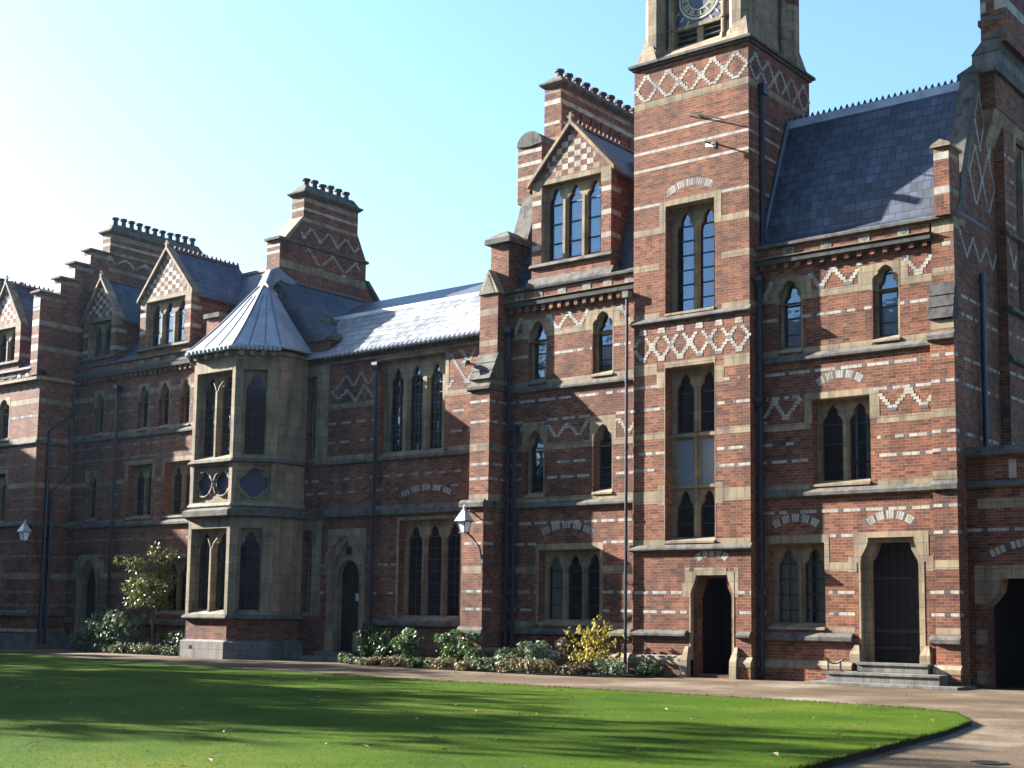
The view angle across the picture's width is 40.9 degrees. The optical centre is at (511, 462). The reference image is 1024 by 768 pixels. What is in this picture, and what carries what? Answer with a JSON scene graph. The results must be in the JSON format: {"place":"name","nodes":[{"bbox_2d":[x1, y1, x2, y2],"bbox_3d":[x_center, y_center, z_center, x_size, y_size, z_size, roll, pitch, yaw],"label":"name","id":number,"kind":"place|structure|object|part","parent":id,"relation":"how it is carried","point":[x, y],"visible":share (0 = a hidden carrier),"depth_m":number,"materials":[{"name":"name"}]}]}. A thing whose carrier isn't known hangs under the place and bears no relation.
{"place":"outdoors","nodes":[
{"label":"outdoors","id":0,"kind":"place"},
{"bbox_2d":[0,652,971,767],"bbox_3d":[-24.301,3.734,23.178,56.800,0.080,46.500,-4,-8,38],"label":"lawn","id":1,"kind":"structure","parent":0,"point":[42,665],"depth_m":18.38,"materials":[{"name":"plant"}]},
{"bbox_2d":[0,0,980,300],"label":"sky","id":2,"kind":"structure","parent":0,"point":[199,120],"materials":[{"name":"blue"}]},
{"bbox_2d":[0,648,1023,767],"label":"path","id":3,"kind":"structure","parent":0,"point":[994,731],"depth_m":29.19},
{"bbox_2d":[0,217,205,648],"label":"brick range","id":4,"kind":"structure","parent":3,"relation":"on","point":[41,341],"depth_m":54.79,"materials":[{"name":"brick"}]},
{"bbox_2d":[0,555,2,599],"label":"window","id":5,"kind":"structure","parent":4,"relation":"in","point":[1,557],"depth_m":54.70,"materials":[{"name":"stone"}]},
{"bbox_2d":[0,469,8,521],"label":"window","id":6,"kind":"structure","parent":4,"relation":"in","point":[3,477],"depth_m":55.73,"materials":[{"name":"stone"}]},
{"bbox_2d":[0,397,9,441],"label":"window","id":7,"kind":"structure","parent":4,"relation":"in","point":[4,402],"depth_m":55.97,"materials":[{"name":"stone"}]},
{"bbox_2d":[16,520,39,563],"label":"wall lantern","id":8,"kind":"object","parent":4,"relation":"attached to","point":[24,531],"depth_m":52.97,"materials":[{"name":"white glass"}]},
{"bbox_2d":[61,178,379,652],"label":"brick range","id":9,"kind":"structure","parent":3,"relation":"on","point":[134,375],"depth_m":52.76,"materials":[{"name":"brick"}]},
{"bbox_2d":[84,471,96,521],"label":"window","id":10,"kind":"structure","parent":9,"relation":"in","point":[91,475],"depth_m":54.42,"materials":[{"name":"stone"}]},
{"label":"door","id":11,"kind":"part","parent":9,"relation":"part of","materials":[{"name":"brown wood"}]},
{"bbox_2d":[92,390,104,435],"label":"window","id":12,"kind":"structure","parent":9,"relation":"in","point":[99,395],"depth_m":54.62,"materials":[{"name":"stone"}]},
{"bbox_2d":[125,459,154,519],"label":"window","id":13,"kind":"structure","parent":9,"relation":"in","point":[148,469],"depth_m":52.54,"materials":[{"name":"stone"}]},
{"bbox_2d":[136,383,148,430],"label":"window","id":14,"kind":"structure","parent":9,"relation":"in","point":[143,389],"depth_m":52.85,"materials":[{"name":"stone"}]},
{"bbox_2d":[157,380,169,428],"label":"window","id":15,"kind":"structure","parent":9,"relation":"in","point":[164,386],"depth_m":52.06,"materials":[{"name":"stone"}]},
{"bbox_2d":[154,553,186,614],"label":"window","id":16,"kind":"structure","parent":9,"relation":"in","point":[180,566],"depth_m":50.73,"materials":[{"name":"stone"}]},
{"bbox_2d":[161,455,190,517],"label":"window","id":17,"kind":"structure","parent":9,"relation":"in","point":[177,462],"depth_m":51.19,"materials":[{"name":"stone"}]},
{"bbox_2d":[178,377,190,425],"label":"window","id":18,"kind":"structure","parent":9,"relation":"in","point":[186,381],"depth_m":51.26,"materials":[{"name":"stone"}]},
{"bbox_2d":[179,266,364,659],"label":"bay wing","id":19,"kind":"structure","parent":3,"relation":"on","point":[253,512],"depth_m":46.16,"materials":[{"name":"beige stone"}]},
{"bbox_2d":[302,531,311,615],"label":"window","id":20,"kind":"structure","parent":19,"relation":"in","point":[307,613],"depth_m":46.44,"materials":[{"name":"stone"}]},
{"bbox_2d":[306,378,316,461],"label":"window","id":21,"kind":"structure","parent":19,"relation":"in","point":[312,459],"depth_m":47.03,"materials":[{"name":"stone"}]},
{"bbox_2d":[300,651,360,661],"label":"doorstep","id":22,"kind":"object","parent":3,"relation":"on","point":[326,656],"visible":0.61,"depth_m":44.07,"materials":[{"name":"grey stone"}]},
{"bbox_2d":[302,282,482,663],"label":"hall","id":23,"kind":"structure","parent":3,"relation":"on","point":[397,465],"depth_m":44.45,"materials":[{"name":"red brick"}]},
{"bbox_2d":[328,584,332,592],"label":"wall plaque","id":24,"kind":"object","parent":23,"relation":"attached to","point":[330,588],"depth_m":45.23,"materials":[{"name":"grey stone"}]},
{"bbox_2d":[340,561,358,651],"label":"door","id":25,"kind":"structure","parent":23,"relation":"in","point":[350,579],"depth_m":45.18,"materials":[{"name":"brown wood"}]},
{"bbox_2d":[377,351,448,457],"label":"window","id":26,"kind":"structure","parent":23,"relation":"in","point":[427,364],"depth_m":44.13,"materials":[{"name":"stone"}]},
{"bbox_2d":[395,515,461,621],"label":"window","id":27,"kind":"structure","parent":23,"relation":"in","point":[425,526],"depth_m":43.07,"materials":[{"name":"stone"}]},
{"bbox_2d":[353,663,676,676],"bbox_3d":[-0.913,5.852,39.132,12.200,0.001,3.000,-4,-8,38],"label":"flower bed","id":28,"kind":"object","parent":3,"relation":"on","point":[626,674],"visible":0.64,"depth_m":36.85,"materials":[{"name":"soil"}]},
{"bbox_2d":[337,651,355,662],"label":"plant","id":29,"kind":"object","parent":28,"relation":"on","point":[341,657],"visible":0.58,"depth_m":42.79,"materials":[{"name":"green plant"}]},
{"bbox_2d":[343,656,364,663],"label":"plant","id":30,"kind":"object","parent":28,"relation":"on","point":[351,660],"visible":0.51,"depth_m":41.94,"materials":[{"name":"green plant"}]},
{"bbox_2d":[355,656,387,665],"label":"plant","id":31,"kind":"object","parent":28,"relation":"on","point":[375,660],"visible":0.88,"depth_m":40.84,"materials":[{"name":"beige plant"}]},
{"bbox_2d":[355,622,401,658],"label":"shrub","id":32,"kind":"object","parent":28,"relation":"on","point":[377,639],"visible":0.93,"depth_m":42.57,"materials":[{"name":"green plant"}]},
{"bbox_2d":[381,655,408,666],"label":"plant","id":33,"kind":"object","parent":28,"relation":"on","point":[395,660],"visible":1,"depth_m":40.14,"materials":[{"name":"beige plant"}]},
{"bbox_2d":[388,627,424,662],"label":"bush","id":34,"kind":"object","parent":28,"relation":"on","point":[406,643],"visible":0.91,"depth_m":41.28,"materials":[{"name":"green plant"}]},
{"bbox_2d":[406,657,423,667],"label":"plant","id":35,"kind":"object","parent":28,"relation":"on","point":[412,662],"visible":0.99,"depth_m":39.54,"materials":[{"name":"green plant"}]},
{"bbox_2d":[424,657,456,668],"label":"plant","id":36,"kind":"object","parent":28,"relation":"on","point":[436,663],"visible":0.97,"depth_m":38.98,"materials":[{"name":"beige plant"}]},
{"bbox_2d":[432,634,454,657],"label":"rose bush","id":37,"kind":"object","parent":28,"relation":"on","point":[439,648],"visible":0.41,"depth_m":40.78,"materials":[{"name":"green plant"}]},
{"bbox_2d":[438,629,481,665],"bbox_3d":[-1.463,5.381,39.939,1.363,1.182,1.030,-4,-8,38],"label":"rose bush","id":38,"kind":"object","parent":28,"relation":"on","point":[448,649],"visible":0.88,"depth_m":39.74,"materials":[{"name":"green plant"}]},
{"bbox_2d":[454,658,476,670],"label":"plant","id":39,"kind":"object","parent":28,"relation":"on","point":[463,664],"visible":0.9,"depth_m":37.97,"materials":[{"name":"beige plant"}]},
{"bbox_2d":[464,646,486,666],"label":"ball shrub","id":40,"kind":"object","parent":28,"relation":"on","point":[475,650],"visible":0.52,"depth_m":38.91,"materials":[{"name":"green plant"}]},
{"bbox_2d":[469,656,506,671],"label":"plant","id":41,"kind":"object","parent":28,"relation":"on","point":[486,663],"visible":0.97,"depth_m":37.56,"materials":[{"name":"green plant"}]},
{"bbox_2d":[494,647,525,669],"bbox_3d":[-0.048,5.479,38.394,1.029,0.676,0.639,-2,-7,26],"label":"ball shrub","id":42,"kind":"object","parent":28,"relation":"on","point":[501,652],"visible":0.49,"depth_m":38.33,"materials":[{"name":"green plant"}]},
{"bbox_2d":[495,653,533,673],"bbox_3d":[0.138,5.392,36.948,1.155,0.573,0.862,-4,-8,38],"label":"plant","id":43,"kind":"object","parent":28,"relation":"on","point":[517,665],"visible":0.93,"depth_m":36.87,"materials":[{"name":"beige plant"}]},
{"bbox_2d":[516,640,561,662],"bbox_3d":[0.721,5.332,37.967,1.332,0.898,0.929,-4,-8,38],"label":"shrub","id":44,"kind":"object","parent":28,"relation":"on","point":[532,650],"visible":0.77,"depth_m":37.93,"materials":[{"name":"green plant"}]},
{"bbox_2d":[524,657,563,674],"bbox_3d":[0.886,5.394,36.415,1.170,0.462,0.817,-4,-8,38],"label":"plant","id":45,"kind":"object","parent":28,"relation":"on","point":[542,665],"visible":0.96,"depth_m":36.33,"materials":[{"name":"beige plant"}]},
{"bbox_2d":[554,637,574,666],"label":"shrub","id":46,"kind":"object","parent":28,"relation":"on","point":[561,645],"visible":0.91,"depth_m":37.93,"materials":[{"name":"brown plant"}]},
{"bbox_2d":[555,661,594,675],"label":"plant","id":47,"kind":"object","parent":28,"relation":"on","point":[577,669],"visible":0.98,"depth_m":35.63,"materials":[{"name":"brown plant"}]},
{"bbox_2d":[565,615,627,672],"bbox_3d":[2.197,4.913,37.335,2.088,1.627,1.273,-4,-8,38],"label":"yellow bush","id":48,"kind":"object","parent":28,"relation":"on","point":[592,651],"visible":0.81,"depth_m":37.11,"materials":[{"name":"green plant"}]},
{"bbox_2d":[593,656,626,676],"bbox_3d":[2.608,5.290,35.625,1.022,0.539,0.833,-4,-8,38],"label":"plant","id":49,"kind":"object","parent":28,"relation":"on","point":[613,669],"visible":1,"depth_m":35.53,"materials":[{"name":"green plant"}]},
{"bbox_2d":[632,658,665,676],"bbox_3d":[3.562,5.335,35.727,0.841,0.508,0.771,-4,-8,38],"label":"plant","id":50,"kind":"object","parent":28,"relation":"on","point":[648,670],"visible":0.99,"depth_m":35.59,"materials":[{"name":"green plant"}]},
{"bbox_2d":[456,68,633,672],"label":"brick range","id":51,"kind":"structure","parent":3,"relation":"on","point":[549,502],"depth_m":40.40,"materials":[{"name":"brick"}]},
{"bbox_2d":[460,360,474,366],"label":"floodlight","id":52,"kind":"object","parent":51,"relation":"attached to","point":[464,363],"visible":1,"depth_m":41.40,"materials":[{"name":"white metal"}]},
{"bbox_2d":[454,504,483,563],"bbox_3d":[-1.249,2.066,40.008,0.550,1.710,0.736,-4,-8,38],"label":"wall lantern","id":53,"kind":"object","parent":51,"relation":"attached to","point":[464,520],"depth_m":39.90,"materials":[{"name":"white glass"}]},
{"bbox_2d":[523,428,544,497],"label":"window","id":54,"kind":"structure","parent":51,"relation":"in","point":[531,435],"depth_m":40.75,"materials":[{"name":"stone"}]},
{"bbox_2d":[527,317,546,384],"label":"window","id":55,"kind":"structure","parent":51,"relation":"in","point":[537,328],"depth_m":41.12,"materials":[{"name":"stone"}]},
{"bbox_2d":[535,542,602,625],"bbox_3d":[1.754,3.495,39.495,2.400,2.360,0.530,-4,-8,38],"label":"window","id":56,"kind":"structure","parent":51,"relation":"in","point":[561,559],"depth_m":39.73,"materials":[{"name":"stone"}]},
{"bbox_2d":[591,421,612,494],"bbox_3d":[2.636,-0.130,39.096,0.710,2.060,0.292,-4,-8,38],"label":"window","id":57,"kind":"structure","parent":51,"relation":"in","point":[598,429],"depth_m":39.24,"materials":[{"name":"stone"}]},
{"bbox_2d":[591,307,613,376],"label":"window","id":58,"kind":"structure","parent":51,"relation":"in","point":[598,315],"depth_m":39.63,"materials":[{"name":"stone"}]},
{"bbox_2d":[628,0,815,679],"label":"clock tower","id":59,"kind":"structure","parent":3,"relation":"on","point":[739,68],"depth_m":37.25,"materials":[{"name":"red brick"}]},
{"bbox_2d":[659,190,720,316],"bbox_3d":[4.966,-5.648,37.467,1.950,3.250,0.522,-4,-8,38],"label":"window","id":60,"kind":"structure","parent":59,"relation":"in","point":[697,210],"depth_m":37.65,"materials":[{"name":"stone"}]},
{"bbox_2d":[664,357,715,543],"bbox_3d":[4.879,-0.307,36.878,1.580,4.940,0.522,-4,-8,38],"label":"window","id":61,"kind":"structure","parent":59,"relation":"in","point":[697,373],"depth_m":37.10,"materials":[{"name":"stone"}]},
{"bbox_2d":[684,114,722,119],"bbox_3d":[5.188,-9.388,37.257,0.270,0.536,1.368,5,-7,-31],"label":"iron rod","id":62,"kind":"object","parent":59,"relation":"attached to","point":[701,115],"visible":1,"depth_m":37.13,"materials":[{"name":"metal"}]},
{"bbox_2d":[704,141,717,148],"bbox_3d":[5.408,-8.556,36.904,0.340,0.314,0.492,-4,-8,38],"label":"security camera","id":63,"kind":"object","parent":59,"relation":"attached to","point":[714,144],"visible":1,"depth_m":36.75,"materials":[{"name":"white paint"}]},
{"bbox_2d":[702,578,731,672],"bbox_3d":[5.823,4.262,36.574,1.340,2.680,1.300,-4,-8,38],"label":"doorway","id":64,"kind":"structure","parent":59,"relation":"in","point":[712,596],"depth_m":37.19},
{"bbox_2d":[804,662,975,690],"bbox_3d":[9.033,5.022,32.610,3.750,0.535,1.680,-4,-8,38],"label":"doorstep","id":65,"kind":"object","parent":3,"relation":"on","point":[896,675],"visible":0.94,"depth_m":32.30,"materials":[{"name":"grey stone"}]},
{"bbox_2d":[824,657,843,671],"bbox_3d":[7.813,4.888,33.320,0.497,0.356,0.140,-4,-8,38],"label":"boot scraper","id":66,"kind":"object","parent":65,"relation":"on","point":[831,662],"visible":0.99,"depth_m":33.29,"materials":[{"name":"black metal"}]},
{"bbox_2d":[969,760,1008,764],"bbox_3d":[5.154,3.238,14.843,0.400,0.008,0.400,-4,-8,38],"label":"drain cover","id":67,"kind":"object","parent":3,"relation":"on","point":[986,762],"visible":1,"depth_m":14.83,"materials":[{"name":"black metal"}]},
{"bbox_2d":[964,444,1023,689],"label":"gateway","id":68,"kind":"object","parent":3,"relation":"on","point":[995,501],"visible":0.99,"depth_m":32.37,"materials":[{"name":"red brick"}]},
{"bbox_2d":[1000,685,1023,688],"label":"ground","id":69,"kind":"structure","parent":0,"point":[1021,686],"depth_m":33.15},
{"bbox_2d":[753,0,1023,685],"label":"brick range","id":70,"kind":"structure","parent":69,"relation":"on","point":[877,402],"depth_m":34.59,"materials":[{"name":"brick"}]},
{"bbox_2d":[777,275,802,353],"bbox_3d":[7.294,-3.847,35.825,0.730,2.010,0.292,-4,-8,38],"label":"window","id":71,"kind":"structure","parent":70,"relation":"in","point":[784,285],"depth_m":35.95,"materials":[{"name":"stone"}]},
{"bbox_2d":[765,534,828,629],"bbox_3d":[7.367,3.052,35.056,1.800,2.390,0.530,-4,-8,38],"label":"window","id":72,"kind":"structure","parent":70,"relation":"in","point":[793,563],"depth_m":35.18,"materials":[{"name":"stone"}]},
{"bbox_2d":[805,387,879,486],"bbox_3d":[8.419,-0.610,34.665,2.020,2.410,0.530,-4,-8,38],"label":"window","id":73,"kind":"structure","parent":70,"relation":"in","point":[846,406],"depth_m":34.74,"materials":[{"name":"stone"}]},
{"bbox_2d":[871,260,900,342],"bbox_3d":[9.394,-3.993,34.263,0.750,2.010,0.450,-4,-8,38],"label":"window","id":74,"kind":"structure","parent":70,"relation":"in","point":[885,283],"depth_m":34.38,"materials":[{"name":"stone"}]},
{"bbox_3d":[9.453,3.411,33.599,1.270,2.930,0.090,-4,-8,38],"label":"door","id":75,"kind":"part","parent":70,"relation":"part of","materials":[{"name":"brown wood"}]},
{"bbox_2d":[978,21,1023,444],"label":"great hall","id":76,"kind":"structure","parent":69,"relation":"on","point":[1009,190],"depth_m":35.55,"materials":[{"name":"red brick"}]},
{"bbox_2d":[1016,149,1023,311],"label":"window","id":77,"kind":"structure","parent":76,"relation":"in","point":[1020,159],"depth_m":36.80,"materials":[{"name":"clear glass"}]},
{"label":"flower bed","id":78,"kind":"structure","parent":0,"visible":0},
{"bbox_2d":[69,608,155,652],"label":"shrub","id":79,"kind":"object","parent":78,"relation":"on","point":[96,631],"visible":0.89,"depth_m":50.34,"materials":[{"name":"green plant"}]},
{"bbox_2d":[68,639,178,655],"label":"ground cover","id":80,"kind":"object","parent":78,"relation":"on","point":[141,648],"visible":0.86,"depth_m":49.18,"materials":[{"name":"green plant"}]},
{"bbox_2d":[113,540,180,647],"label":"sapling","id":81,"kind":"object","parent":78,"relation":"on","point":[161,584],"visible":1,"depth_m":49.38,"materials":[{"name":"green plant"}]},
{"bbox_2d":[155,628,184,653],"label":"shrub","id":82,"kind":"object","parent":78,"relation":"on","point":[180,634],"visible":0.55,"depth_m":48.79,"materials":[{"name":"green plant"}]}
]}

